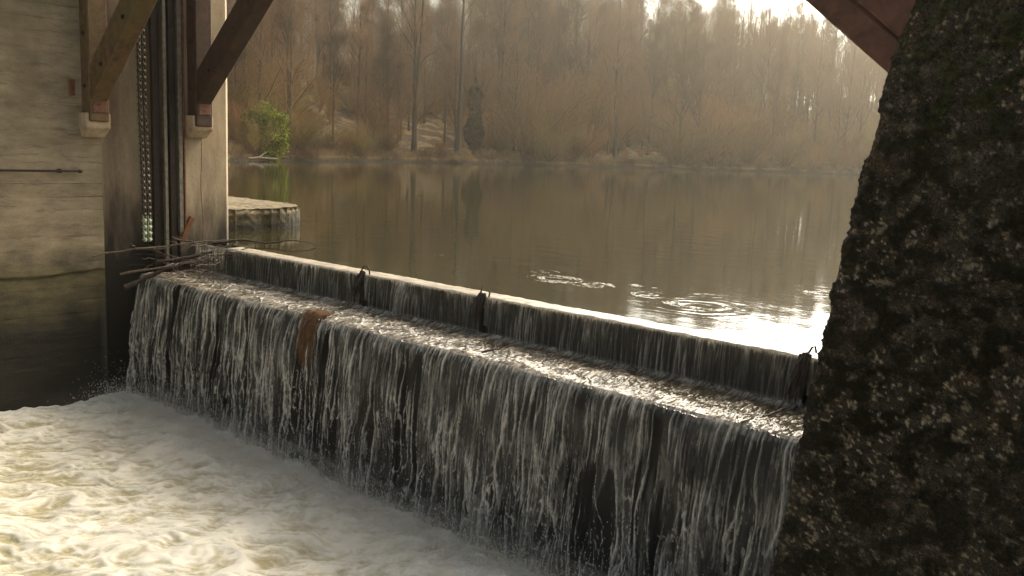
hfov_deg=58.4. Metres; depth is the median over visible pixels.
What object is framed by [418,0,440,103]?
bare tree
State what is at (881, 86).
bare tree
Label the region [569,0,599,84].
bare tree
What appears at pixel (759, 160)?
bare shrub
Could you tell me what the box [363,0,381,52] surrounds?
bare tree
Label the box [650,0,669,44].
bare tree
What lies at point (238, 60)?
bare tree
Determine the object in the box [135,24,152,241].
hoist chain
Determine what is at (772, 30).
bare tree
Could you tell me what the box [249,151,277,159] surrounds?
stranded log
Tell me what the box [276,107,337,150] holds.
bare shrub
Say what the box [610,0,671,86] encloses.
bare tree
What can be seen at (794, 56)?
bare tree
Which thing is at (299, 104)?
bare shrub
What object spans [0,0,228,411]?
abutment wall
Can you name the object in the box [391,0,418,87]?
bare tree
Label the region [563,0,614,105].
bare tree
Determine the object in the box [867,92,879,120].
bare shrub
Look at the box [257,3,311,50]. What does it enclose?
bare tree
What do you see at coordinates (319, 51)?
bare tree
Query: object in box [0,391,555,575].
churning water
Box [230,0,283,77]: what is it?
bare tree
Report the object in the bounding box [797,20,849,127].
bare tree
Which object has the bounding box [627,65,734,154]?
bare shrub
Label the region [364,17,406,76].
bare tree
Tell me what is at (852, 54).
bare tree
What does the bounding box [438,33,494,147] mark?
bare tree
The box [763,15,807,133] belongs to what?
bare tree
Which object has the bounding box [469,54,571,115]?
bare shrub
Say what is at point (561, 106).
bare shrub
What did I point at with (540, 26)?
bare tree
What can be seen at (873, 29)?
bridge truss
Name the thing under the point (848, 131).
bare shrub
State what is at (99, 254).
dead branch
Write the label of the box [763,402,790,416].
caught stick
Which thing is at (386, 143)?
bare shrub
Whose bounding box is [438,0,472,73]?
bare tree
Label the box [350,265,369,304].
sill hook
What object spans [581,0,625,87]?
bare tree
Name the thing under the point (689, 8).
bare tree
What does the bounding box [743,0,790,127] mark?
bare tree
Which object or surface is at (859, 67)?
bare tree
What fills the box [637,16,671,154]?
bare tree
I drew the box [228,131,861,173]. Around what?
shore undergrowth
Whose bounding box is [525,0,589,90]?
bare tree
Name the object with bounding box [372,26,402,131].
bare tree
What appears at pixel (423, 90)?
bare tree
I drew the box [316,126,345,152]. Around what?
bare shrub
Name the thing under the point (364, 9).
bare tree
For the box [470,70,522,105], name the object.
bare shrub
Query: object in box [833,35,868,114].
bare tree
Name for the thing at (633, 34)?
bare tree
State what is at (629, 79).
bare tree
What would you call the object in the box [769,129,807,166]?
bare shrub
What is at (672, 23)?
bare tree
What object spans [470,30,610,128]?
bare shrub
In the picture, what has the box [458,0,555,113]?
bare tree
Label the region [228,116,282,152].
bare shrub
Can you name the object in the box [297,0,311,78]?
bare tree
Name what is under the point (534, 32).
bare tree
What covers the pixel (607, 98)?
bare shrub
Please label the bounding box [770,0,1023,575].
stone pier
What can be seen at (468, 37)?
bare tree
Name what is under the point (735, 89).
bare tree
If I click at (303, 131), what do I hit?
bare shrub
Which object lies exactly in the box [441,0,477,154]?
bare tree
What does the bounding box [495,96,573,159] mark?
bare shrub
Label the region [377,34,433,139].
bare tree
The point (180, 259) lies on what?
dead branch
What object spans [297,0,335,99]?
bare tree
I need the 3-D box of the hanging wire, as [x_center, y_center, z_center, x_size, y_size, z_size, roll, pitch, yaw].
[-5.333,-1.732,15.733,0.035,1.751,0.041,10,11,42]
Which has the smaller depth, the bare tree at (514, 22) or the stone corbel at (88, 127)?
the stone corbel at (88, 127)
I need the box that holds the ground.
[228,79,872,307]
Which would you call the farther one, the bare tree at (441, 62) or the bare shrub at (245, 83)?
the bare tree at (441, 62)
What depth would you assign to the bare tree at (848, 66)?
168.22 m
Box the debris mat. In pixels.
[122,236,259,281]
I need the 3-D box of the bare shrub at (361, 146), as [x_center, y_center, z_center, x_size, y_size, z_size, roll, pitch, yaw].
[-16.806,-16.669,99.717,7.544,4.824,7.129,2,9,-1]
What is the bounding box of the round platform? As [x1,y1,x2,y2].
[228,196,299,247]
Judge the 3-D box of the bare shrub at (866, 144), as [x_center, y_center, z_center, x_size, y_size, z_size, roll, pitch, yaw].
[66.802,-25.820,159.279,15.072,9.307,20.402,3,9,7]
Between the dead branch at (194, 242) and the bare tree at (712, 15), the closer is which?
the dead branch at (194, 242)
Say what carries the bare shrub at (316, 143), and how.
on the ground
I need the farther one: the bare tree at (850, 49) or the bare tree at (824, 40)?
the bare tree at (850, 49)
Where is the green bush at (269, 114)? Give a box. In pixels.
[227,73,308,159]
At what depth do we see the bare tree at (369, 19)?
150.13 m
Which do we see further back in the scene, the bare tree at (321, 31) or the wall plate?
the bare tree at (321, 31)
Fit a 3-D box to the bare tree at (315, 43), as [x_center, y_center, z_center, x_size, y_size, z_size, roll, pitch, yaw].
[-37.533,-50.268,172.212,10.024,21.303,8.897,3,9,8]
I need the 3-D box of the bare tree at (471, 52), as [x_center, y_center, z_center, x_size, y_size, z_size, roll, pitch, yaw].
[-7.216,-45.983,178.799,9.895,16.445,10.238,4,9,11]
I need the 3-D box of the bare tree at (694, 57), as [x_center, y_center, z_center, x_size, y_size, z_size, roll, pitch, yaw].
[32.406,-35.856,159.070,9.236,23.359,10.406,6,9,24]
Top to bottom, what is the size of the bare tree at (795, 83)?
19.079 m
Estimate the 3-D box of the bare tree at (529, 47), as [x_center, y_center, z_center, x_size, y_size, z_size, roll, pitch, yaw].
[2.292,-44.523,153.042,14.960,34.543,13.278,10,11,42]
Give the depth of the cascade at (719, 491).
9.76 m
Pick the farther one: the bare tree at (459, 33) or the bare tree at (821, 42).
the bare tree at (821, 42)
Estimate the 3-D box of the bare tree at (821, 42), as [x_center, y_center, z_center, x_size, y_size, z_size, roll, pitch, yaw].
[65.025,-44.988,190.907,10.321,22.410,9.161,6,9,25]
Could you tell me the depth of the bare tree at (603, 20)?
170.66 m
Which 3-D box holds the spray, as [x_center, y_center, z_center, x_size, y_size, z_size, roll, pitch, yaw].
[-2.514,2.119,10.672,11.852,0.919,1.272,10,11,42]
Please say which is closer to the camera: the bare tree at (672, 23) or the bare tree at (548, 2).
the bare tree at (548, 2)
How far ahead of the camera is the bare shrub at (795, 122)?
160.54 m
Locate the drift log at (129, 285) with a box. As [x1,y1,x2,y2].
[124,260,185,290]
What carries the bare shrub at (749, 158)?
on the ground
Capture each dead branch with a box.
[92,238,244,257]
[120,247,254,274]
[149,245,232,274]
[172,234,223,248]
[194,239,315,245]
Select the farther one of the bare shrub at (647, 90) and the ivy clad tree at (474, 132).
the bare shrub at (647, 90)
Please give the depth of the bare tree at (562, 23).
144.66 m
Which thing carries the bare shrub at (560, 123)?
on the ground
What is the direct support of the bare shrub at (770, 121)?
on the ground
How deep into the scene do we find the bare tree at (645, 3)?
186.55 m
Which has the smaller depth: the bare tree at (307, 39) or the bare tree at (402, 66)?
the bare tree at (402, 66)
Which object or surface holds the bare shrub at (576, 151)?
on the ground
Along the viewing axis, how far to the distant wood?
179.18 m
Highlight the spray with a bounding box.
[47,356,703,575]
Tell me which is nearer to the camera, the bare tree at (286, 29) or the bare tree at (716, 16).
the bare tree at (286, 29)
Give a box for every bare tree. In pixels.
[227,1,260,62]
[227,1,272,105]
[227,12,263,103]
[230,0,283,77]
[237,0,314,102]
[242,5,296,108]
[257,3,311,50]
[261,0,334,131]
[262,0,314,125]
[266,2,294,82]
[273,0,313,104]
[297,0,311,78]
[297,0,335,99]
[299,1,326,66]
[301,0,356,81]
[303,0,340,91]
[303,0,358,83]
[314,0,332,74]
[316,29,356,139]
[321,2,348,89]
[336,0,379,141]
[342,20,384,130]
[347,0,378,80]
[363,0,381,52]
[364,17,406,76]
[365,0,401,125]
[365,0,405,111]
[365,19,397,111]
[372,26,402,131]
[375,32,411,145]
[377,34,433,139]
[381,2,449,130]
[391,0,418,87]
[394,1,447,123]
[402,0,432,84]
[403,0,421,89]
[413,0,444,123]
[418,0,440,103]
[423,0,492,122]
[428,19,457,73]
[431,0,448,58]
[431,20,469,146]
[432,39,458,97]
[433,0,511,154]
[437,5,477,57]
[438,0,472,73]
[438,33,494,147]
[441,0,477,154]
[443,0,466,72]
[457,0,480,76]
[458,0,506,67]
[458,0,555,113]
[458,16,481,68]
[463,7,484,67]
[465,0,499,28]
[475,0,532,114]
[493,0,532,82]
[496,0,542,150]
[497,0,562,89]
[506,0,574,81]
[507,1,530,75]
[511,0,555,73]
[520,0,569,108]
[522,0,560,40]
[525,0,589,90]
[527,0,599,96]
[545,0,588,64]
[555,0,592,78]
[561,0,581,45]
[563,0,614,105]
[569,0,594,88]
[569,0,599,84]
[579,0,651,86]
[580,0,613,85]
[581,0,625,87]
[588,0,626,75]
[590,28,644,150]
[592,21,629,154]
[598,3,637,158]
[600,0,645,68]
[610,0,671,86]
[614,0,662,55]
[614,1,646,146]
[624,47,669,148]
[632,1,662,61]
[635,0,660,46]
[635,0,712,107]
[637,2,732,141]
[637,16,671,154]
[643,0,670,33]
[646,0,683,91]
[648,9,681,114]
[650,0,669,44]
[653,0,714,107]
[667,0,708,113]
[668,30,734,127]
[673,0,692,50]
[674,0,716,114]
[674,15,718,122]
[678,0,710,60]
[679,0,725,69]
[689,18,737,91]
[697,14,743,110]
[702,0,728,91]
[704,6,750,106]
[707,64,755,122]
[708,0,746,78]
[713,0,748,50]
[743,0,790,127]
[746,16,785,125]
[753,36,798,163]
[761,52,792,128]
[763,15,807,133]
[768,0,805,121]
[771,24,791,79]
[772,23,805,123]
[780,0,818,50]
[781,50,816,129]
[788,17,840,123]
[790,25,809,120]
[791,18,848,129]
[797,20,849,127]
[800,9,822,122]
[800,37,836,144]
[804,15,839,138]
[805,57,868,157]
[816,26,844,97]
[825,42,873,143]
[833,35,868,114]
[834,43,885,144]
[837,35,875,89]
[846,51,883,129]
[851,61,884,127]
[856,54,883,137]
[868,62,887,97]
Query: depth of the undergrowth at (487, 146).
133.81 m
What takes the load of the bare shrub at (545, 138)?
on the ground
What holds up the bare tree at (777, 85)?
on the ground
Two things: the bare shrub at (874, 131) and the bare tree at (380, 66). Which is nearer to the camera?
the bare tree at (380, 66)
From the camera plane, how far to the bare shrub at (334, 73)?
153.27 m
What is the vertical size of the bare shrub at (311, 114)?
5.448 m
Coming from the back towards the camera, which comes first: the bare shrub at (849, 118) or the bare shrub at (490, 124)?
the bare shrub at (849, 118)
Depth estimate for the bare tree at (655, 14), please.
217.29 m
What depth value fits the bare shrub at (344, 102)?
136.26 m
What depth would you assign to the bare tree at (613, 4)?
158.54 m
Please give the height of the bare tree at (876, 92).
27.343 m
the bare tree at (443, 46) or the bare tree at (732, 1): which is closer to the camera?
the bare tree at (443, 46)
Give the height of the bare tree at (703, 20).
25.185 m
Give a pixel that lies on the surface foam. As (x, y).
(635, 292)
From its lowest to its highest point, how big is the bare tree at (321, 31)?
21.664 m
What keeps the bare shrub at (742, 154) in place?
on the ground
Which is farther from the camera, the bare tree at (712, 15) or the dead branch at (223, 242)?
the bare tree at (712, 15)
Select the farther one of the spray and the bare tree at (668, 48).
the bare tree at (668, 48)
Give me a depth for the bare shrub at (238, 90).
93.93 m
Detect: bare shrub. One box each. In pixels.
[227,50,298,108]
[227,59,294,106]
[227,71,288,121]
[227,81,253,139]
[228,98,263,144]
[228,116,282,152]
[229,43,349,129]
[232,37,296,95]
[243,51,332,94]
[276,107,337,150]
[288,113,333,150]
[288,117,349,154]
[296,96,346,137]
[311,61,345,84]
[315,57,389,113]
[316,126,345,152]
[330,127,363,152]
[333,126,391,150]
[335,114,391,155]
[342,75,423,147]
[371,116,411,149]
[373,121,401,152]
[426,97,515,147]
[458,59,606,154]
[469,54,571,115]
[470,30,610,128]
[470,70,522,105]
[486,117,527,153]
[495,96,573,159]
[498,112,611,161]
[504,117,582,157]
[526,74,589,154]
[526,97,601,157]
[538,58,634,154]
[566,119,601,160]
[570,118,615,158]
[574,65,637,144]
[577,63,675,155]
[590,70,678,131]
[617,69,661,146]
[617,105,753,164]
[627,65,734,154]
[628,70,688,136]
[637,100,693,147]
[640,120,699,162]
[656,96,687,141]
[662,114,747,163]
[676,90,766,166]
[684,87,768,157]
[684,126,773,164]
[688,97,774,162]
[695,110,763,167]
[725,51,812,130]
[725,93,789,165]
[726,107,786,167]
[751,146,780,167]
[767,100,827,160]
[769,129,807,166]
[799,124,836,156]
[807,117,862,160]
[810,91,876,134]
[810,117,846,146]
[813,106,879,137]
[821,116,876,149]
[851,118,879,146]
[852,142,870,169]
[863,106,878,138]
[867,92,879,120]
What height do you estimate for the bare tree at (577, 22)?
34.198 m
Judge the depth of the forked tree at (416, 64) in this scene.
108.81 m
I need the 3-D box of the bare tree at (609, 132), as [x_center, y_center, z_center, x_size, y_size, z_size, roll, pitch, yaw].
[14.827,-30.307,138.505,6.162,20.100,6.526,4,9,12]
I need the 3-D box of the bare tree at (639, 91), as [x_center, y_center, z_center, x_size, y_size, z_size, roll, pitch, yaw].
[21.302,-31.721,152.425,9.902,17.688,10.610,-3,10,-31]
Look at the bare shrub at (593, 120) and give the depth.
129.92 m
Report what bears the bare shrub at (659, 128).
on the ground
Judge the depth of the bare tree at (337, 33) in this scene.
147.12 m
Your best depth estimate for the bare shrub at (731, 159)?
140.27 m
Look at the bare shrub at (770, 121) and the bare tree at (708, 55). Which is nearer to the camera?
the bare shrub at (770, 121)
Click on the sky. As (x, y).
(777, 3)
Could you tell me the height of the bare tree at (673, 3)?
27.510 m
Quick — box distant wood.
[232,0,885,135]
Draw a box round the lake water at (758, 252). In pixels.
[226,160,859,351]
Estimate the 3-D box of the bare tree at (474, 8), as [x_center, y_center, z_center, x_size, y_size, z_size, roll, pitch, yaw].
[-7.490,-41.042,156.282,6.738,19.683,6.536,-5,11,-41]
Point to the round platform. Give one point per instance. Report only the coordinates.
(248, 214)
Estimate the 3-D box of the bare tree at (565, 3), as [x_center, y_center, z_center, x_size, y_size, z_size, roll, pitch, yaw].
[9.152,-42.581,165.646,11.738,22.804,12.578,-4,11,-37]
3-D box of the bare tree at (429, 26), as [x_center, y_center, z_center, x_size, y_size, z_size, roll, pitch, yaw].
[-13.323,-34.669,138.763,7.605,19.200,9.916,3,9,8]
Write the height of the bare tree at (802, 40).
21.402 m
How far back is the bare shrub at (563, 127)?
124.66 m
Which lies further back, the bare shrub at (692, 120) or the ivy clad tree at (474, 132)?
the bare shrub at (692, 120)
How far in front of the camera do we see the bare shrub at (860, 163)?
151.78 m
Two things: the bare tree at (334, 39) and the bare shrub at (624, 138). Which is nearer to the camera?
the bare tree at (334, 39)
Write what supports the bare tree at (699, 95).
on the ground
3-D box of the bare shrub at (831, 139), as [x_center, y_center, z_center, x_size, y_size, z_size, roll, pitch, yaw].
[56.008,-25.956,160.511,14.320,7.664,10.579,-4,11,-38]
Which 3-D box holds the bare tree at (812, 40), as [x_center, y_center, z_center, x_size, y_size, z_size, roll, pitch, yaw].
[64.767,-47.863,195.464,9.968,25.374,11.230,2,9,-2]
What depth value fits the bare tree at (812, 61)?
165.99 m
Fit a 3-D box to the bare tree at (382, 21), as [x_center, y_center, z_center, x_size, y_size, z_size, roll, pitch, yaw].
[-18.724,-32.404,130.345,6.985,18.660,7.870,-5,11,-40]
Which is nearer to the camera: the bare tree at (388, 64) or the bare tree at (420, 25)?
the bare tree at (388, 64)
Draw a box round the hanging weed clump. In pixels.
[290,309,334,369]
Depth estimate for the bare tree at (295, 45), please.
124.78 m
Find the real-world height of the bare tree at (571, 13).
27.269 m
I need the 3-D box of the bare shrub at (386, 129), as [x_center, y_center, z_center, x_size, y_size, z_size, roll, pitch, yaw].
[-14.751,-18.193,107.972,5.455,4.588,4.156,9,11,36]
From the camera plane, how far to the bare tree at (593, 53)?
152.65 m
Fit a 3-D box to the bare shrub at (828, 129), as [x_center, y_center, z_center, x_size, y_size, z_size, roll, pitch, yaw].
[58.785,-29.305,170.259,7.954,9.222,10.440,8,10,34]
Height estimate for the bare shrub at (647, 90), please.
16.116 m
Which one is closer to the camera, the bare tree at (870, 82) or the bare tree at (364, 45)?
the bare tree at (364, 45)
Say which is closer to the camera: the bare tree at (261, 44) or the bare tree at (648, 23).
the bare tree at (261, 44)
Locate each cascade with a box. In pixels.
[126,274,799,575]
[195,244,817,406]
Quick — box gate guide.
[149,0,194,271]
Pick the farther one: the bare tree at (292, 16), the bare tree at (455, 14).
the bare tree at (455, 14)
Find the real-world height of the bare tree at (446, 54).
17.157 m
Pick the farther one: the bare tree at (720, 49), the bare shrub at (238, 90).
the bare tree at (720, 49)
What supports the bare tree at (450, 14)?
on the ground
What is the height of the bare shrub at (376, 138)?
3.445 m
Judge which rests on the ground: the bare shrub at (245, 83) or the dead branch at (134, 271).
the bare shrub at (245, 83)
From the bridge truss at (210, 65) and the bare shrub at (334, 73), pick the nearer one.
the bridge truss at (210, 65)
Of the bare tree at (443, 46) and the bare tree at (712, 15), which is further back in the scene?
the bare tree at (712, 15)
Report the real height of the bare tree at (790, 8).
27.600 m
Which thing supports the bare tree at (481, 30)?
on the ground
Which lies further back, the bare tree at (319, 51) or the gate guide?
the bare tree at (319, 51)
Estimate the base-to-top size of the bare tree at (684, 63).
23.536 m
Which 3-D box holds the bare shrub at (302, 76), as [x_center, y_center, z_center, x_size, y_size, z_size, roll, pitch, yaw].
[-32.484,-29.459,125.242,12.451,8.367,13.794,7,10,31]
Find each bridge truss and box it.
[79,0,915,121]
[186,0,272,126]
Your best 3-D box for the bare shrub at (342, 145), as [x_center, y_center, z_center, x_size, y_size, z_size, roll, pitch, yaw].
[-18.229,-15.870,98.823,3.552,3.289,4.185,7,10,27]
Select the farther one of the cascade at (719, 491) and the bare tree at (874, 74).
the bare tree at (874, 74)
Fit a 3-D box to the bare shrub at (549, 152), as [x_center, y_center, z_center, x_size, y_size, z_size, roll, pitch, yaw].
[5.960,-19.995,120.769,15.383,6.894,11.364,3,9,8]
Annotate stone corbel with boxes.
[79,112,110,136]
[185,115,212,137]
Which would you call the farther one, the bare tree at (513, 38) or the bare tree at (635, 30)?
the bare tree at (635, 30)
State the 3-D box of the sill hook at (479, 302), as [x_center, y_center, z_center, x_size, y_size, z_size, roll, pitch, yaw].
[-0.419,0.266,11.229,0.143,0.552,0.193,10,11,42]
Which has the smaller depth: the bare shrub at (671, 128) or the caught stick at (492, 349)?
the caught stick at (492, 349)
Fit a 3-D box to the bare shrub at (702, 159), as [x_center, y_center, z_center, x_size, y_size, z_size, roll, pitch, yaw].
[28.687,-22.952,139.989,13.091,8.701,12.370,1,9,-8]
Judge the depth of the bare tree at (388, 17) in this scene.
136.09 m
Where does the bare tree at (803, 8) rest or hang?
on the ground
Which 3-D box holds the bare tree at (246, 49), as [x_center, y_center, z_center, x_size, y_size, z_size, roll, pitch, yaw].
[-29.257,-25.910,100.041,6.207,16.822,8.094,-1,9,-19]
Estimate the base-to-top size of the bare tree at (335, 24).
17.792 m
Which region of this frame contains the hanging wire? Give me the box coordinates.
[201,140,203,237]
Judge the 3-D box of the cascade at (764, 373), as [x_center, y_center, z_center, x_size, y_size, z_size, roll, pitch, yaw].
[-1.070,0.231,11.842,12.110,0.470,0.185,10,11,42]
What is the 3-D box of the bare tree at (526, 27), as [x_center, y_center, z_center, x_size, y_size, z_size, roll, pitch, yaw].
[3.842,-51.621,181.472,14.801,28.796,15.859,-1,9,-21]
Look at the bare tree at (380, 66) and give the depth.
143.37 m
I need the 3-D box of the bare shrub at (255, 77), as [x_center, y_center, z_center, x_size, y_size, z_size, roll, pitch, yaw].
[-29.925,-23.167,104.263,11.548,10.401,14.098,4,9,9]
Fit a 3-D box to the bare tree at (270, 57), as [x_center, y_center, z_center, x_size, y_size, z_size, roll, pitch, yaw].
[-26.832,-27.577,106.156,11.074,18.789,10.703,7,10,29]
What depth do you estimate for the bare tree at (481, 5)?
169.24 m
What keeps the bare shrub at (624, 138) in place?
on the ground
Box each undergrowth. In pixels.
[227,56,874,164]
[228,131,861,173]
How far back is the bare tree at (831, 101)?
150.86 m
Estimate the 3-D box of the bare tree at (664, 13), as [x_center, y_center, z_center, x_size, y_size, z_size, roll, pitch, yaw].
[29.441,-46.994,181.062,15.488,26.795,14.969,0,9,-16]
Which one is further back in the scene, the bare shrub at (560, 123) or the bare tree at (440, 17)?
the bare tree at (440, 17)
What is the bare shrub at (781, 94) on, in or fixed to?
on the ground
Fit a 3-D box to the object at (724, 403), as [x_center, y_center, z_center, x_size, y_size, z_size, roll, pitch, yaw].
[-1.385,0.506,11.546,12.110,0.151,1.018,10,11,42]
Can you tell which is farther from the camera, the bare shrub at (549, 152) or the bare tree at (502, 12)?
the bare tree at (502, 12)
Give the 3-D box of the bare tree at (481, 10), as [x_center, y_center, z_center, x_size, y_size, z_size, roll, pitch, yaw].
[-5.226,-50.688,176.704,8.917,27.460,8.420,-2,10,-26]
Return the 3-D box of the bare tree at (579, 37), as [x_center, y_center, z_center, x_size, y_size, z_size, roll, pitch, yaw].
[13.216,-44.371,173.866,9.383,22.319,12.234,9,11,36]
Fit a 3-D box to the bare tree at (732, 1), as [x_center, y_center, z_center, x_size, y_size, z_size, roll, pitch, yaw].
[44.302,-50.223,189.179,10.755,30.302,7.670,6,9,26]
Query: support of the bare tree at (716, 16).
on the ground
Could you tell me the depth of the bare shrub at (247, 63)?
118.01 m
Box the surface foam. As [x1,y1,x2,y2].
[441,255,828,311]
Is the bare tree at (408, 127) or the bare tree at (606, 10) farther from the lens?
the bare tree at (606, 10)
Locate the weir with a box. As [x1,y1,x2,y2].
[142,247,817,575]
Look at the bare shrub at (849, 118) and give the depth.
181.16 m
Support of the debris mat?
on the weir
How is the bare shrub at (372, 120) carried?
on the ground
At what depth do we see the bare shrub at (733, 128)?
142.03 m
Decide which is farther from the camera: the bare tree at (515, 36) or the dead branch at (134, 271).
the bare tree at (515, 36)
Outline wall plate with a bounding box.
[68,79,74,95]
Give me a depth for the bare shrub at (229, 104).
92.15 m
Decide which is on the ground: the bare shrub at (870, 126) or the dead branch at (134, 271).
the bare shrub at (870, 126)
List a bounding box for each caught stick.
[481,344,504,352]
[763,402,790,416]
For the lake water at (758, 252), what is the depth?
20.67 m
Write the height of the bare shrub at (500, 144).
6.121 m
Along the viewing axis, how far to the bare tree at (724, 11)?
199.57 m
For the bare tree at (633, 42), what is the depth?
152.11 m
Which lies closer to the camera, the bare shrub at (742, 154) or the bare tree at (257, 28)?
the bare tree at (257, 28)
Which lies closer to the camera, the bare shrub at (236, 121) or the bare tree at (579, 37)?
the bare shrub at (236, 121)
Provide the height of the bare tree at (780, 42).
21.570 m
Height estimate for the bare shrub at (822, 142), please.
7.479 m
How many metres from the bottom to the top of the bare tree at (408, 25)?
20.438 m
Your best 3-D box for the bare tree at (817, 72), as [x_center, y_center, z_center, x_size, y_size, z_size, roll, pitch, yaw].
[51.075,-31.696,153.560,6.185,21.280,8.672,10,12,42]
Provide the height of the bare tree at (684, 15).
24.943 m
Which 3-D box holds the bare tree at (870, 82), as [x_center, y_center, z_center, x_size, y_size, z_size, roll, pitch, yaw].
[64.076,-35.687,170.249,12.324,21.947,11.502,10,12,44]
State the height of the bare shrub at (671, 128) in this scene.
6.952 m
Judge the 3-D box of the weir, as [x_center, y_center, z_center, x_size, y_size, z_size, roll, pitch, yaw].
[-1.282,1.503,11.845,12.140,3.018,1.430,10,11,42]
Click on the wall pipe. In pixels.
(32, 170)
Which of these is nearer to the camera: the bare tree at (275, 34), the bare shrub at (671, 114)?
the bare tree at (275, 34)
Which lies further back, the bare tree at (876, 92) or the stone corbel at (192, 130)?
the bare tree at (876, 92)
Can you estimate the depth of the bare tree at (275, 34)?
110.08 m
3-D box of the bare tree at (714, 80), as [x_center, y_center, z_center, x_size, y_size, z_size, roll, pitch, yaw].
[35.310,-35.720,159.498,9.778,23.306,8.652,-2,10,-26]
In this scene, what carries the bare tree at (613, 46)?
on the ground
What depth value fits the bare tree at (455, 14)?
164.81 m
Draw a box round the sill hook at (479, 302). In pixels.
[469,287,486,330]
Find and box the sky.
[230,0,874,108]
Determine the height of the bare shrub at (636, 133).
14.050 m
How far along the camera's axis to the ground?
133.06 m
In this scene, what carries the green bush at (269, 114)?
on the ground
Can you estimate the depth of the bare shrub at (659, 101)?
161.66 m
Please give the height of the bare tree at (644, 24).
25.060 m
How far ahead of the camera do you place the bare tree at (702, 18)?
178.33 m
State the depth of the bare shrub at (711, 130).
139.08 m
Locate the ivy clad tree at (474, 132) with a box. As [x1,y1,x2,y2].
[462,32,502,154]
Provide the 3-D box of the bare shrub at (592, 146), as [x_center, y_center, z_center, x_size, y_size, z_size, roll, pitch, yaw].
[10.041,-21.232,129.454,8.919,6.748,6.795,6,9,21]
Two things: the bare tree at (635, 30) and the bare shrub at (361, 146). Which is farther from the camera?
the bare tree at (635, 30)
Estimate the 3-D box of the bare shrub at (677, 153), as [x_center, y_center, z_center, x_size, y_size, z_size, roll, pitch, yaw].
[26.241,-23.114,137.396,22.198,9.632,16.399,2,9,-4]
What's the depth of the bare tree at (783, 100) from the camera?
157.94 m
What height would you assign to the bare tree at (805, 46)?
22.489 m
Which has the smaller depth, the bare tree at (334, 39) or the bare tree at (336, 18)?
the bare tree at (334, 39)
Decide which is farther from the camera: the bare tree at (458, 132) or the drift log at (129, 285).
the bare tree at (458, 132)
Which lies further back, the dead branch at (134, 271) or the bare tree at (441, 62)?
the bare tree at (441, 62)
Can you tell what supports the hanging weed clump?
hanging from the weir
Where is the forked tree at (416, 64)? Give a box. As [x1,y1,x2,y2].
[384,0,453,154]
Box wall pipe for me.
[0,169,82,172]
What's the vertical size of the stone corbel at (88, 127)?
0.370 m

